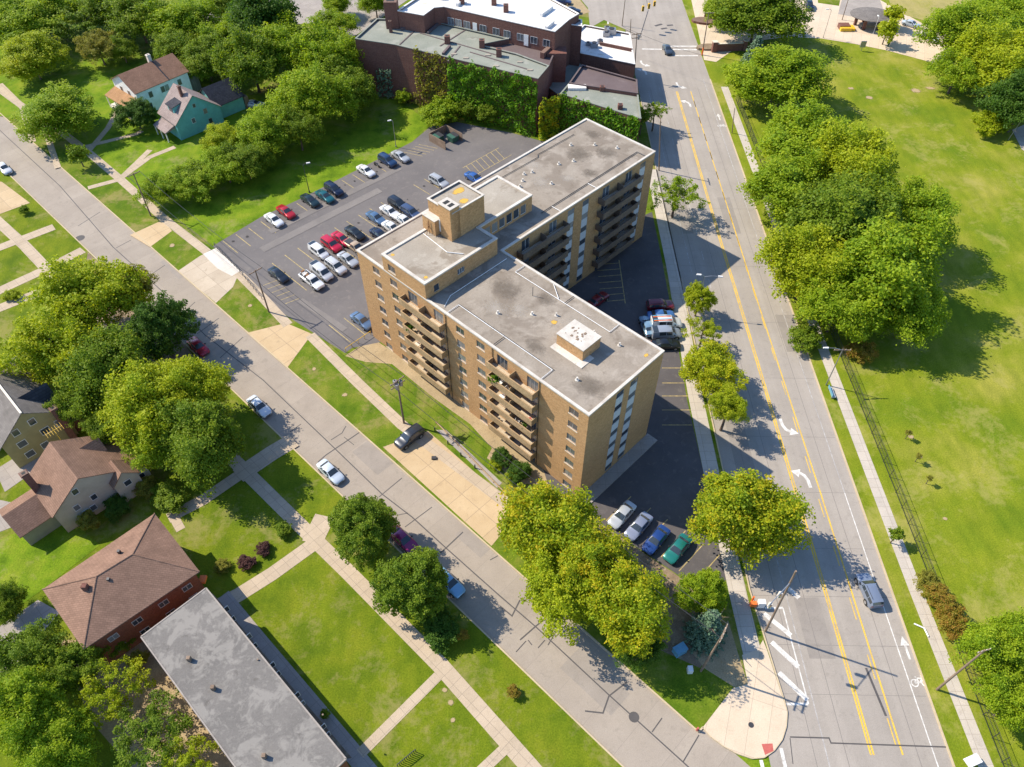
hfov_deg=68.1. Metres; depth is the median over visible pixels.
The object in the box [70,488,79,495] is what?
window
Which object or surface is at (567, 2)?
parked car
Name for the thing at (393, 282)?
window
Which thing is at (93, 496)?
window
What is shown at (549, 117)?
climbing ivy
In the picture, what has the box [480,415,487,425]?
window
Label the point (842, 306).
tree
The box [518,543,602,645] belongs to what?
tree
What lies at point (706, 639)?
spruce tree
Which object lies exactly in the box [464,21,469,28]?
window
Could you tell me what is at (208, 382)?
tree
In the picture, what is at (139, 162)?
footpath
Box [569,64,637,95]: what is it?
brick shed
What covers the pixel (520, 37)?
window
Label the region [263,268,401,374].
overhead wire
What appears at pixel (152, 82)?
house
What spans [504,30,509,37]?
window
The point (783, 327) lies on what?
road patch
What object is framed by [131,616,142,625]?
window
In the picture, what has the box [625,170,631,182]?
balcony door
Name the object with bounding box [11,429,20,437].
window
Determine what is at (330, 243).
parked car
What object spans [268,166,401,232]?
tyre track
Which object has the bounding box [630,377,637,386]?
window
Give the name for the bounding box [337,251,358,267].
parked car
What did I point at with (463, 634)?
bush
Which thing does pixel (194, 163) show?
tree
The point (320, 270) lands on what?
parked car
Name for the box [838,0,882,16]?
bus loop
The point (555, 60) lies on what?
brick annexe
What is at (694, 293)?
tree
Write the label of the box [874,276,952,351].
tree
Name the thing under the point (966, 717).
park sidewalk
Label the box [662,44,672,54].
moving car
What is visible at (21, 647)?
tree
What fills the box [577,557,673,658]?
tree
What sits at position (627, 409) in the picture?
window
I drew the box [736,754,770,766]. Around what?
ground
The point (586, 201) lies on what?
window
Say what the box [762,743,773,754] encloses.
tactile pad
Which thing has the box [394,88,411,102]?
bush
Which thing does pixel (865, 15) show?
bus shelter
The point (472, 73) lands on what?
climbing ivy
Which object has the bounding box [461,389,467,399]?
window
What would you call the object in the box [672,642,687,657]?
utility cabinet
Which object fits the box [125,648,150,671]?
bush
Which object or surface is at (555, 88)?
brick link
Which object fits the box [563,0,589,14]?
yard lot
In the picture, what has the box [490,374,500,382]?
potted plant
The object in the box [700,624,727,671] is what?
utility pole
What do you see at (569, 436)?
window
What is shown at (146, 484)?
bush
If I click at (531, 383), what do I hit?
balcony door
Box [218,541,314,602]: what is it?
footpath
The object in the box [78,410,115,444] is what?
tree
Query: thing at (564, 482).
window
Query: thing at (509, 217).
window
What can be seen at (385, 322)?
window
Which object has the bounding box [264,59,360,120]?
tree
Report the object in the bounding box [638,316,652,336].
parked car
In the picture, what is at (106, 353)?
tree
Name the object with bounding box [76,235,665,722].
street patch
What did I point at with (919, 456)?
tree
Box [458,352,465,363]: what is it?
window
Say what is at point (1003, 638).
tree
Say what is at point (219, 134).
tree
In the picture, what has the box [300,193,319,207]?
parked car
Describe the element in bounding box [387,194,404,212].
parked car
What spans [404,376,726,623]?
overhead wire
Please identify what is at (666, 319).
parked car
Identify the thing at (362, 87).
tree
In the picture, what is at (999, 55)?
tree
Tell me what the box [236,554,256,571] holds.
bush
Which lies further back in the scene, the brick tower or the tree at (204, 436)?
the brick tower
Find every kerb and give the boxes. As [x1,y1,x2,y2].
[0,97,787,758]
[8,174,623,766]
[710,79,954,766]
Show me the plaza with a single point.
(757, 701)
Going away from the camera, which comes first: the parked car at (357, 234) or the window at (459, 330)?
the window at (459, 330)
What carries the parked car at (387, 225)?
on the parking lot at (339, 298)
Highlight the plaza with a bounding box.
[703,641,786,757]
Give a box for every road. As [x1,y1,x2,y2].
[582,0,647,34]
[625,0,952,766]
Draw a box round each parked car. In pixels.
[0,162,12,175]
[186,336,209,356]
[245,100,264,107]
[246,395,271,417]
[263,212,283,227]
[267,266,288,283]
[276,204,295,219]
[298,269,324,290]
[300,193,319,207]
[308,240,328,260]
[309,260,333,282]
[315,189,334,203]
[316,458,344,484]
[320,234,341,253]
[323,180,343,197]
[324,256,346,275]
[330,231,347,247]
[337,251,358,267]
[343,237,362,255]
[344,225,365,240]
[350,311,371,330]
[356,164,375,177]
[365,210,385,225]
[369,227,385,237]
[377,152,396,167]
[379,204,398,219]
[381,220,397,230]
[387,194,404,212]
[390,525,417,552]
[391,150,409,163]
[394,213,410,223]
[394,423,424,449]
[400,203,419,217]
[428,172,448,189]
[443,567,465,598]
[464,171,481,181]
[556,0,571,5]
[568,6,580,12]
[587,291,609,307]
[608,500,636,529]
[624,511,652,541]
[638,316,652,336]
[641,524,670,555]
[646,298,674,310]
[646,309,675,317]
[650,314,681,328]
[651,325,681,339]
[651,337,680,350]
[663,533,691,564]
[804,0,813,10]
[901,19,919,28]
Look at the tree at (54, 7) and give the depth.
198.61 m
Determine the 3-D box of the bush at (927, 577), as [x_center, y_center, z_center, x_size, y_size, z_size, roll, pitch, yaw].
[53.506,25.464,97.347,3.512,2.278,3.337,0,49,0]
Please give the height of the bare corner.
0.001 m
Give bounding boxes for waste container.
[432,132,443,140]
[446,131,458,142]
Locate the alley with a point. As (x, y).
(308, 8)
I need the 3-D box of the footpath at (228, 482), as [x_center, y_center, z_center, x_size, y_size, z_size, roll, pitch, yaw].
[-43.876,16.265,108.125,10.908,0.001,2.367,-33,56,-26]
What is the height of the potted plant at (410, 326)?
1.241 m
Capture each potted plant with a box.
[406,324,414,330]
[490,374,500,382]
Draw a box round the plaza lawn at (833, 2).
[818,0,839,5]
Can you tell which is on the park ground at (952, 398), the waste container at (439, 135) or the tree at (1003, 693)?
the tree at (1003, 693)
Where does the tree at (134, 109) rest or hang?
on the lawn at (345, 147)
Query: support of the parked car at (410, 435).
on the layby
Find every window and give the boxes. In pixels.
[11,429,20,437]
[16,439,28,448]
[24,449,36,457]
[27,417,37,425]
[39,426,50,435]
[40,441,48,448]
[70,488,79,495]
[72,504,80,511]
[89,493,98,500]
[89,504,97,510]
[107,632,119,642]
[123,478,132,486]
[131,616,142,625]
[140,626,150,634]
[158,599,169,607]
[181,583,192,591]
[373,266,379,276]
[375,280,382,290]
[378,293,384,303]
[380,306,386,315]
[382,318,388,327]
[388,264,395,275]
[390,278,397,289]
[392,293,398,302]
[395,306,400,315]
[434,283,438,291]
[448,17,453,24]
[455,19,461,26]
[456,325,464,337]
[457,339,464,350]
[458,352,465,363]
[459,365,466,375]
[460,377,467,388]
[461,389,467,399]
[462,401,469,411]
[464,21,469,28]
[476,341,484,352]
[477,354,485,365]
[477,367,485,378]
[478,380,485,390]
[479,392,486,402]
[479,404,487,414]
[480,24,485,32]
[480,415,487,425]
[492,222,496,232]
[493,27,498,35]
[499,217,504,228]
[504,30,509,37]
[506,212,511,222]
[514,208,518,218]
[517,33,523,40]
[521,204,525,214]
[530,36,536,44]
[543,39,549,46]
[562,479,570,490]
[563,468,571,479]
[564,457,573,468]
[565,445,574,457]
[566,433,575,445]
[567,420,576,432]
[568,208,573,215]
[568,407,578,419]
[583,198,588,205]
[612,415,619,424]
[614,402,621,411]
[616,389,623,398]
[625,403,632,413]
[628,390,635,399]
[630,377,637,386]
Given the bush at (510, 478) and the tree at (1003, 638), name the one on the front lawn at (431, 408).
the bush at (510, 478)
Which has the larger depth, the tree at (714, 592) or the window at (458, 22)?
the window at (458, 22)
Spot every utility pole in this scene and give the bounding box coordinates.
[127,171,151,215]
[248,267,269,312]
[390,375,404,423]
[632,32,641,78]
[658,115,661,170]
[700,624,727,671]
[701,12,708,55]
[823,347,850,384]
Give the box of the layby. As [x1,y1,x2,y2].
[384,431,505,545]
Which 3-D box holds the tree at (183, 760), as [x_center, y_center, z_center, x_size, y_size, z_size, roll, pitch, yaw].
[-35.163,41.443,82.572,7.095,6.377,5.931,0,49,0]
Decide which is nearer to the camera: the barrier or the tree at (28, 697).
the tree at (28, 697)
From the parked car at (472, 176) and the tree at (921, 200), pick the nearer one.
the tree at (921, 200)
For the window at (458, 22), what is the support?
in the brick school
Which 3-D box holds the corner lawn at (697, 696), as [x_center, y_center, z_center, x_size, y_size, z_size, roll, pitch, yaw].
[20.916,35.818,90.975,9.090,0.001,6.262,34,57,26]
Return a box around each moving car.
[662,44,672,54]
[854,572,883,608]
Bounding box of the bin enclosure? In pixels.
[429,125,462,149]
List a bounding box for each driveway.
[131,221,310,366]
[179,254,239,302]
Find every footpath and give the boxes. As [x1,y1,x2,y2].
[0,83,514,766]
[19,108,175,188]
[166,472,240,522]
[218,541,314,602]
[218,591,376,766]
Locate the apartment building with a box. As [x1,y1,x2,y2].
[356,118,664,502]
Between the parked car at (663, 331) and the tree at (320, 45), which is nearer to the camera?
the parked car at (663, 331)
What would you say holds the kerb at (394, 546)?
on the side street
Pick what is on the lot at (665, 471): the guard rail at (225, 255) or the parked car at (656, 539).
the parked car at (656, 539)
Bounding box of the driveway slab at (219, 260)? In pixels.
[204,248,238,275]
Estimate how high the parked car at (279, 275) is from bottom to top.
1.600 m
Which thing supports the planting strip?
on the footpath at (308, 696)
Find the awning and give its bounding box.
[199,575,207,583]
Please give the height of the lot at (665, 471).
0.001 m
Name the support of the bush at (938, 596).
on the park ground at (952, 398)
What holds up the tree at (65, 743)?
on the block at (352, 657)
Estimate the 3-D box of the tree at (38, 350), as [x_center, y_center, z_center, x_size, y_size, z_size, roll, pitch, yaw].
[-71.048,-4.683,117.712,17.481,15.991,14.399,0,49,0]
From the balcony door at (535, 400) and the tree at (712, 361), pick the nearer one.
the balcony door at (535, 400)
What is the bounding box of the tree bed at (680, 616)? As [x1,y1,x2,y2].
[593,524,700,667]
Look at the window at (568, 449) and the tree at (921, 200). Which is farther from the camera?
the tree at (921, 200)
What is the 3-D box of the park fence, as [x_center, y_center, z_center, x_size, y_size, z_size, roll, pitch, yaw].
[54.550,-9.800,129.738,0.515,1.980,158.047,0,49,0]
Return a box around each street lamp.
[303,162,309,192]
[696,274,722,289]
[936,648,990,690]
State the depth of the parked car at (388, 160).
163.00 m
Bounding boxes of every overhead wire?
[131,179,248,273]
[143,174,260,266]
[249,274,388,383]
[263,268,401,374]
[391,385,720,637]
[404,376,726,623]
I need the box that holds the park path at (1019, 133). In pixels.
[1012,125,1023,149]
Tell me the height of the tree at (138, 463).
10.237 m
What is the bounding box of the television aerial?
[43,424,61,439]
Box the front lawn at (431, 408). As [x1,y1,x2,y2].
[321,339,539,501]
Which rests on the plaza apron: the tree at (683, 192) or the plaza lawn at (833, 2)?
the plaza lawn at (833, 2)
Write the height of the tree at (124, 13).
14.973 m
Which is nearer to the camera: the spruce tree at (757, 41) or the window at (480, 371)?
the window at (480, 371)
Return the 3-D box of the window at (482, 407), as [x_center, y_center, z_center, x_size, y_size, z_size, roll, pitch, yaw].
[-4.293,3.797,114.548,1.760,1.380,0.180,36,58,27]
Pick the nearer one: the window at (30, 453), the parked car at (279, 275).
the window at (30, 453)
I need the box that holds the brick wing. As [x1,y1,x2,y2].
[558,83,641,141]
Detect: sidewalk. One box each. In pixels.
[0,88,507,507]
[0,217,541,766]
[650,169,759,653]
[721,87,993,766]
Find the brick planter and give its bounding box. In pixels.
[837,23,850,29]
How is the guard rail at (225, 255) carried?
on the parking lot at (339, 298)
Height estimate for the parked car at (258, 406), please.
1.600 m
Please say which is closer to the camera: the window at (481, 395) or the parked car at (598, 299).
the window at (481, 395)
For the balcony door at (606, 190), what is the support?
in the apartment building
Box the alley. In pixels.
[207,0,406,36]
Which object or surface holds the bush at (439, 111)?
on the block at (328, 382)
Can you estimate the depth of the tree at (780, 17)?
192.15 m
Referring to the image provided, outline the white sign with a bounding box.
[963,753,982,766]
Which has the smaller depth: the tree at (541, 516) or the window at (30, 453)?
the tree at (541, 516)
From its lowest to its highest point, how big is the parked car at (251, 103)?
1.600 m
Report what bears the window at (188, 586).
in the house at (139, 580)
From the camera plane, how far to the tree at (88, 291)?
120.55 m
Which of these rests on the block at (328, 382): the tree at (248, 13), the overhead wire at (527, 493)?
the tree at (248, 13)
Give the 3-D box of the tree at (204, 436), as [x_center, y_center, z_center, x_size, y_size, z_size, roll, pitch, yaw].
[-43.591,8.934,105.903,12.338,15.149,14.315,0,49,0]
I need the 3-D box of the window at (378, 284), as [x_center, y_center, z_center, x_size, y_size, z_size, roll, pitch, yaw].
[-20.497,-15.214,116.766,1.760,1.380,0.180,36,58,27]
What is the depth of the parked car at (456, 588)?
98.07 m
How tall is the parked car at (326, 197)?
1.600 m
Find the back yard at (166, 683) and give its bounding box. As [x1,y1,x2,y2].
[62,640,233,766]
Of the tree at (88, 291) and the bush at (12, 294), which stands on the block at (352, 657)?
the bush at (12, 294)
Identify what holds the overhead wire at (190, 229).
attached to the utility pole at (140, 190)
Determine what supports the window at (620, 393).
in the apartment building
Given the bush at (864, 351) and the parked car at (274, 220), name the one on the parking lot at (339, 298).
the parked car at (274, 220)
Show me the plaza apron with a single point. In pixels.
(902, 43)
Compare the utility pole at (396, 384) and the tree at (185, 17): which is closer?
the utility pole at (396, 384)
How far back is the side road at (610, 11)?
214.71 m
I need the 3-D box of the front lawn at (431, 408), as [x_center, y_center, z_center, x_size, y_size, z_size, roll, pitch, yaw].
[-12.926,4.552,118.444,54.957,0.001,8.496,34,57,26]
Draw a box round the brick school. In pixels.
[397,0,578,65]
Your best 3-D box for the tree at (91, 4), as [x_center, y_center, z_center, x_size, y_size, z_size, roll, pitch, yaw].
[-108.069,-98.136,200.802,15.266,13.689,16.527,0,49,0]
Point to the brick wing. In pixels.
(624, 105)
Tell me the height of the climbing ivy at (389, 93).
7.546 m
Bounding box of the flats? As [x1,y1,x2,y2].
[140,587,348,766]
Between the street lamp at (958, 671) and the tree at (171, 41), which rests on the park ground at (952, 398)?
the street lamp at (958, 671)
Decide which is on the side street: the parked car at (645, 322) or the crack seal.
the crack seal
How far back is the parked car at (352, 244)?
143.74 m
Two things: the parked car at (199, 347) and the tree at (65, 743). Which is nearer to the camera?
the tree at (65, 743)
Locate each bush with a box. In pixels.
[1,288,19,299]
[17,204,29,213]
[75,509,100,531]
[102,493,132,523]
[109,637,135,658]
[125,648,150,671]
[131,475,156,499]
[149,477,190,514]
[213,557,231,572]
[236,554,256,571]
[254,541,269,556]
[274,520,292,539]
[319,709,331,718]
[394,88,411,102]
[418,94,459,127]
[456,94,478,115]
[456,628,468,640]
[476,100,500,120]
[487,459,502,470]
[490,446,513,466]
[504,471,516,484]
[506,460,532,484]
[506,683,520,698]
[786,320,825,354]
[842,340,878,364]
[912,568,941,591]
[920,582,965,614]
[931,605,969,640]
[970,110,1014,137]
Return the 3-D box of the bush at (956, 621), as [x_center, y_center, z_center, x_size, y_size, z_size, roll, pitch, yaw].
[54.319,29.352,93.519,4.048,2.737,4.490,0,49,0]
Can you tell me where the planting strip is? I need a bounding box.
[211,593,351,758]
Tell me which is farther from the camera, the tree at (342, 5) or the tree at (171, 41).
the tree at (342, 5)
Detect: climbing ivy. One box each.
[376,68,393,98]
[403,45,447,107]
[446,55,537,137]
[538,94,560,140]
[555,91,639,141]
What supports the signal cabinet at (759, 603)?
on the block at (328, 382)
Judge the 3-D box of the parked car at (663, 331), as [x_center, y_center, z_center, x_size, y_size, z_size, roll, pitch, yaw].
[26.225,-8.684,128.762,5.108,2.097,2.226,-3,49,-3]
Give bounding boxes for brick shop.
[580,24,634,77]
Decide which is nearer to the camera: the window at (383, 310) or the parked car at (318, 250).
the window at (383, 310)
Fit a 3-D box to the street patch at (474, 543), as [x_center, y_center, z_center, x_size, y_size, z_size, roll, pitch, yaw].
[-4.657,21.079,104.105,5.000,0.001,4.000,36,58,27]
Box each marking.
[223,144,510,341]
[597,261,720,570]
[638,46,938,766]
[648,80,844,766]
[676,91,903,754]
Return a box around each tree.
[0,0,70,50]
[0,27,72,82]
[0,299,101,387]
[0,576,28,626]
[0,613,77,679]
[0,663,68,763]
[9,79,100,142]
[13,700,102,766]
[17,254,155,332]
[27,0,80,30]
[33,641,111,699]
[42,385,100,428]
[51,0,111,38]
[51,322,154,417]
[65,143,91,166]
[71,28,114,65]
[73,654,156,729]
[74,0,116,33]
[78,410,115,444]
[90,354,195,472]
[94,263,159,321]
[97,0,169,42]
[103,35,138,63]
[109,96,157,128]
[109,687,193,766]
[120,421,173,470]
[124,290,200,361]
[132,171,175,208]
[136,0,224,40]
[149,27,194,62]
[152,354,235,417]
[153,396,246,497]
[158,160,219,201]
[159,732,220,766]
[180,31,224,81]
[182,157,205,176]
[194,145,251,183]
[195,8,237,42]
[199,120,241,150]
[200,0,231,17]
[207,22,288,92]
[218,139,276,181]
[224,0,303,37]
[234,99,299,155]
[240,129,274,157]
[257,9,305,73]
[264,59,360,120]
[273,102,325,150]
[290,14,364,71]
[313,7,361,34]
[317,53,378,112]
[321,0,352,14]
[327,492,400,572]
[354,0,383,17]
[369,545,448,622]
[418,603,461,654]
[496,478,600,573]
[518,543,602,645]
[553,516,646,595]
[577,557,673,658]
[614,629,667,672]
[639,106,652,134]
[644,101,672,130]
[647,174,710,217]
[672,566,728,613]
[678,338,749,395]
[681,314,722,346]
[681,608,727,661]
[683,280,717,316]
[685,467,815,570]
[702,0,723,21]
[703,381,751,430]
[707,0,814,47]
[721,42,835,104]
[735,146,828,225]
[740,35,763,63]
[745,91,851,175]
[753,221,860,318]
[776,168,906,252]
[793,262,883,344]
[809,117,905,201]
[828,207,953,327]
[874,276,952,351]
[876,16,900,44]
[878,174,961,256]
[883,1,906,21]
[888,526,905,542]
[905,430,913,438]
[911,0,1021,54]
[915,452,922,461]
[922,46,988,93]
[925,475,933,483]
[947,606,1023,678]
[950,19,1023,98]
[960,0,1023,44]
[965,669,1023,732]
[969,68,1023,131]
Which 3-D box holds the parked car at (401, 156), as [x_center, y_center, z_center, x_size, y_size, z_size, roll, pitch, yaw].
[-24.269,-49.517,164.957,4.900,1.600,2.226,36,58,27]
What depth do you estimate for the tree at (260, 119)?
159.38 m
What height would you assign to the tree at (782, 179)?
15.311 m
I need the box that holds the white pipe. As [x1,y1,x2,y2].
[914,623,928,636]
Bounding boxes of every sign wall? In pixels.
[691,15,716,24]
[696,39,748,52]
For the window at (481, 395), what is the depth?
112.63 m
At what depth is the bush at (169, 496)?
106.27 m
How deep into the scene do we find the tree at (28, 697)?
80.60 m
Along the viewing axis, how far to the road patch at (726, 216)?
152.26 m
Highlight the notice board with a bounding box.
[860,41,866,49]
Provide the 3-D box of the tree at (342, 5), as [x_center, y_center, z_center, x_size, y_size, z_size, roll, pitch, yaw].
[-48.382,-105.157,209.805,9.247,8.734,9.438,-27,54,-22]
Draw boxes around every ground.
[682,0,1023,766]
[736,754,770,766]
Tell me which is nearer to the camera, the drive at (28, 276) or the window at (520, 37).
the drive at (28, 276)
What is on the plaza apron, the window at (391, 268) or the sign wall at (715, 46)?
the sign wall at (715, 46)
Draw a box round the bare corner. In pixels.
[690,621,747,686]
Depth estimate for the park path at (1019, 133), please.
171.76 m
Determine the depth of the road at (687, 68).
112.58 m
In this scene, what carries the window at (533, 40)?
in the brick school
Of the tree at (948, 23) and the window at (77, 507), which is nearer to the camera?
the window at (77, 507)
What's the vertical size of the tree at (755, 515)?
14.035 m
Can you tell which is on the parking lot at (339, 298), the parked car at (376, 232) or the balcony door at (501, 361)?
the parked car at (376, 232)
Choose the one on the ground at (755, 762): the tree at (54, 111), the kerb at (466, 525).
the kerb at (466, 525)
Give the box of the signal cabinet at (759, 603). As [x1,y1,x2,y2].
[749,596,765,607]
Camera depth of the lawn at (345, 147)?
168.53 m
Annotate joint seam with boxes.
[650,87,921,766]
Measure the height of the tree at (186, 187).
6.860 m
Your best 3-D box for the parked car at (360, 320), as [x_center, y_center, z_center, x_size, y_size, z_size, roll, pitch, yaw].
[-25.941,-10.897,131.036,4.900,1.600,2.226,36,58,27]
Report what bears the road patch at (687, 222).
on the road at (687, 68)
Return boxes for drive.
[0,182,28,213]
[0,224,84,311]
[0,457,58,661]
[233,435,329,544]
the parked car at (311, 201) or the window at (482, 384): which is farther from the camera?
the parked car at (311, 201)
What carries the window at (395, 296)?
in the apartment building
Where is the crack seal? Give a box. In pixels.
[0,24,945,766]
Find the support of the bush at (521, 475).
on the walkway at (383, 353)
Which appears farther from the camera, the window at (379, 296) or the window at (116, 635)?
the window at (379, 296)
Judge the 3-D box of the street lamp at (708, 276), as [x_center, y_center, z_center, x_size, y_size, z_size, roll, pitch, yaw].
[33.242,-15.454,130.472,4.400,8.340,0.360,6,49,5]
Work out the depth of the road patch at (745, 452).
114.28 m
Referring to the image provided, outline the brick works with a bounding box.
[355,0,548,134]
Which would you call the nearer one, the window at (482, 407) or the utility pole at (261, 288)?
the window at (482, 407)
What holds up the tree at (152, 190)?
on the lawn at (345, 147)
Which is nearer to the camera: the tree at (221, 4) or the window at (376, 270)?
the window at (376, 270)
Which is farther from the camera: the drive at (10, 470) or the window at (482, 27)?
the window at (482, 27)
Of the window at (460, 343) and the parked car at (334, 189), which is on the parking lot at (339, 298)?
the parked car at (334, 189)
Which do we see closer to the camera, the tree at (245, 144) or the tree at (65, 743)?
the tree at (65, 743)
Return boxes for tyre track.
[260,188,381,251]
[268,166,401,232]
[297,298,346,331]
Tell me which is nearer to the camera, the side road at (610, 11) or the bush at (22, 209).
the bush at (22, 209)
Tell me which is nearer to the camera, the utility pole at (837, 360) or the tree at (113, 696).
the tree at (113, 696)
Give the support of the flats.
on the block at (352, 657)
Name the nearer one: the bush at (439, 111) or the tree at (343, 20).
the bush at (439, 111)
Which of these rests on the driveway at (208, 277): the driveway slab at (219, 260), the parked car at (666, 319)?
the driveway slab at (219, 260)
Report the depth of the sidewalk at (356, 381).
126.23 m
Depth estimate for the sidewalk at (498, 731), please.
95.87 m
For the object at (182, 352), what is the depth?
127.90 m
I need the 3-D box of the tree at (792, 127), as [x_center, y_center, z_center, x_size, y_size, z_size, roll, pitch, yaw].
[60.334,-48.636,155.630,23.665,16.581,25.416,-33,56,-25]
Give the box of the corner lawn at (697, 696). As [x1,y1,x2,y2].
[640,660,732,726]
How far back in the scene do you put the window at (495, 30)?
175.08 m
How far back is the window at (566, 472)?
106.87 m
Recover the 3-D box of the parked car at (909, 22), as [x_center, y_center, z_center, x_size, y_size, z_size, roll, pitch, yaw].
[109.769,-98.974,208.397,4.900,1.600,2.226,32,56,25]
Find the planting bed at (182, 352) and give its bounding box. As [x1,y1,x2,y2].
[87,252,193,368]
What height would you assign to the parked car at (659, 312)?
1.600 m
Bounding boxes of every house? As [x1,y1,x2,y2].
[0,369,84,467]
[0,435,150,545]
[6,356,30,373]
[42,513,204,663]
[105,53,201,118]
[153,77,248,141]
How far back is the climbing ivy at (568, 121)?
162.80 m
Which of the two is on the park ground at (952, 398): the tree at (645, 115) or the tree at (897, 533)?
the tree at (897, 533)
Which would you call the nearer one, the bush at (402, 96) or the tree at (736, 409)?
the tree at (736, 409)
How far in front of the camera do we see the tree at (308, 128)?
161.71 m
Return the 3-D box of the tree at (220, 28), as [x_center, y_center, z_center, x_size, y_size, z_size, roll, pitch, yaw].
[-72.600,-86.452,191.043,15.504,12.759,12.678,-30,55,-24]
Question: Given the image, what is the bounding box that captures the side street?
[0,116,749,766]
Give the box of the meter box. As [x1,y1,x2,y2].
[687,665,693,673]
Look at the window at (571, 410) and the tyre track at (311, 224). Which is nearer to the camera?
the window at (571, 410)
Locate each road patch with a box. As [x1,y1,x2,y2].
[669,181,693,233]
[717,197,740,233]
[725,417,755,475]
[775,315,803,351]
[794,597,835,658]
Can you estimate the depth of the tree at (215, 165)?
154.57 m
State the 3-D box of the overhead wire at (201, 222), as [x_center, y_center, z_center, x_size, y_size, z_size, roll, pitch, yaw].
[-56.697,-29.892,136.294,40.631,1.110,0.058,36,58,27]
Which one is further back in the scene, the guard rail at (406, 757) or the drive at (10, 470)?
the drive at (10, 470)
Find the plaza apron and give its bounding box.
[691,0,1005,78]
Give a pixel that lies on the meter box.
(690, 670)
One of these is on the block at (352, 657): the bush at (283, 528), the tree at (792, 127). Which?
the bush at (283, 528)
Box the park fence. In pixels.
[735,95,1012,766]
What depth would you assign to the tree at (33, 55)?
182.62 m
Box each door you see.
[408,291,417,305]
[434,309,443,323]
[473,22,476,30]
[497,354,507,370]
[522,237,528,250]
[524,34,527,45]
[527,376,537,390]
[527,397,537,404]
[549,219,556,233]
[602,185,608,198]
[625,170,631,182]
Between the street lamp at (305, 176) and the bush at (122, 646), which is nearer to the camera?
the bush at (122, 646)
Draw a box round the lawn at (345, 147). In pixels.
[0,39,426,244]
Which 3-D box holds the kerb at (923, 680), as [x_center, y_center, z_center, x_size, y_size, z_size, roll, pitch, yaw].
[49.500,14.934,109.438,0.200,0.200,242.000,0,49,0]
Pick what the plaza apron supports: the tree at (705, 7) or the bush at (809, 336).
the tree at (705, 7)
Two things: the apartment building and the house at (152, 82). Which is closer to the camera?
the apartment building
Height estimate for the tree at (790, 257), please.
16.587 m
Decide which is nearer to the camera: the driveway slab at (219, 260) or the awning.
the awning
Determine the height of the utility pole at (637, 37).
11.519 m
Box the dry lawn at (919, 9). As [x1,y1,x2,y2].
[889,0,971,22]
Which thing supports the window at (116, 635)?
in the house at (139, 580)
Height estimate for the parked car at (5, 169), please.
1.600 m
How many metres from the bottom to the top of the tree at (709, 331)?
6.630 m
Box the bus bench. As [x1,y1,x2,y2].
[828,385,835,398]
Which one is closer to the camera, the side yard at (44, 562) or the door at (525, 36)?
the side yard at (44, 562)
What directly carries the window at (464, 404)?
in the apartment building
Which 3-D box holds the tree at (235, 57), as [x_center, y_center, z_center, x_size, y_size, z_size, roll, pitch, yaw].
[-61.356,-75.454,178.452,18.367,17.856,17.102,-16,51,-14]
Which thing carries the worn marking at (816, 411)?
on the road at (687, 68)
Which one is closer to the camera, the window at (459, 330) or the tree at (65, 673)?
the tree at (65, 673)
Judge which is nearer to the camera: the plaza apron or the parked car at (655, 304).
the parked car at (655, 304)
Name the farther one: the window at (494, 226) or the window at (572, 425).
the window at (494, 226)
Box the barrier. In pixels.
[840,25,855,31]
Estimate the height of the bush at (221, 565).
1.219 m
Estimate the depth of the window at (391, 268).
110.91 m
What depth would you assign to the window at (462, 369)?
112.49 m
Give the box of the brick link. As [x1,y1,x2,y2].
[548,63,580,121]
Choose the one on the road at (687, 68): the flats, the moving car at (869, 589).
the moving car at (869, 589)
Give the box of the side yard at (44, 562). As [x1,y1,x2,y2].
[0,525,98,602]
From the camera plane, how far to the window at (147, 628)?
93.35 m
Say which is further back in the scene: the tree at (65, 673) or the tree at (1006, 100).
the tree at (1006, 100)
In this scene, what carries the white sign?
on the park ground at (952, 398)
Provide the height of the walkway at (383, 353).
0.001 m
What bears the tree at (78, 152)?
on the block at (328, 382)
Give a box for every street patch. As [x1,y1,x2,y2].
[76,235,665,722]
[161,260,182,278]
[353,441,392,474]
[456,527,489,557]
[560,648,629,714]
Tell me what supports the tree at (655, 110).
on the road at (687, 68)
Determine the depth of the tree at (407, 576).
91.28 m
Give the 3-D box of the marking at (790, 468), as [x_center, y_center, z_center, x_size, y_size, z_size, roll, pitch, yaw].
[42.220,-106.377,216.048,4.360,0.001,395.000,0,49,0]
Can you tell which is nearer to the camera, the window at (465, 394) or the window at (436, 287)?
the window at (436, 287)
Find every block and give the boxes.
[0,171,621,766]
[6,0,780,728]
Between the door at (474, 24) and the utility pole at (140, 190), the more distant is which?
the door at (474, 24)
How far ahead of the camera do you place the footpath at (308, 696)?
91.07 m
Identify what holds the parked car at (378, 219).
on the parking lot at (339, 298)
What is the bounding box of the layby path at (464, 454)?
[437,430,501,486]
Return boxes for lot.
[214,122,543,352]
[543,212,725,586]
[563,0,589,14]
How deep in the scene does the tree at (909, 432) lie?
113.75 m
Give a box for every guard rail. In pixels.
[214,243,239,270]
[397,749,415,766]
[435,421,504,492]
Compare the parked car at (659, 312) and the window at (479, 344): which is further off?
the parked car at (659, 312)
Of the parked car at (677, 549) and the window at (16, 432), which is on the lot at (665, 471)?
the parked car at (677, 549)
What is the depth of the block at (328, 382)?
133.76 m
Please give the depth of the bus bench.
120.40 m
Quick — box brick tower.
[569,19,581,65]
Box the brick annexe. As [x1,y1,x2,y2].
[489,44,566,110]
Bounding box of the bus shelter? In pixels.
[850,7,889,29]
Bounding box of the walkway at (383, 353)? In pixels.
[346,343,547,483]

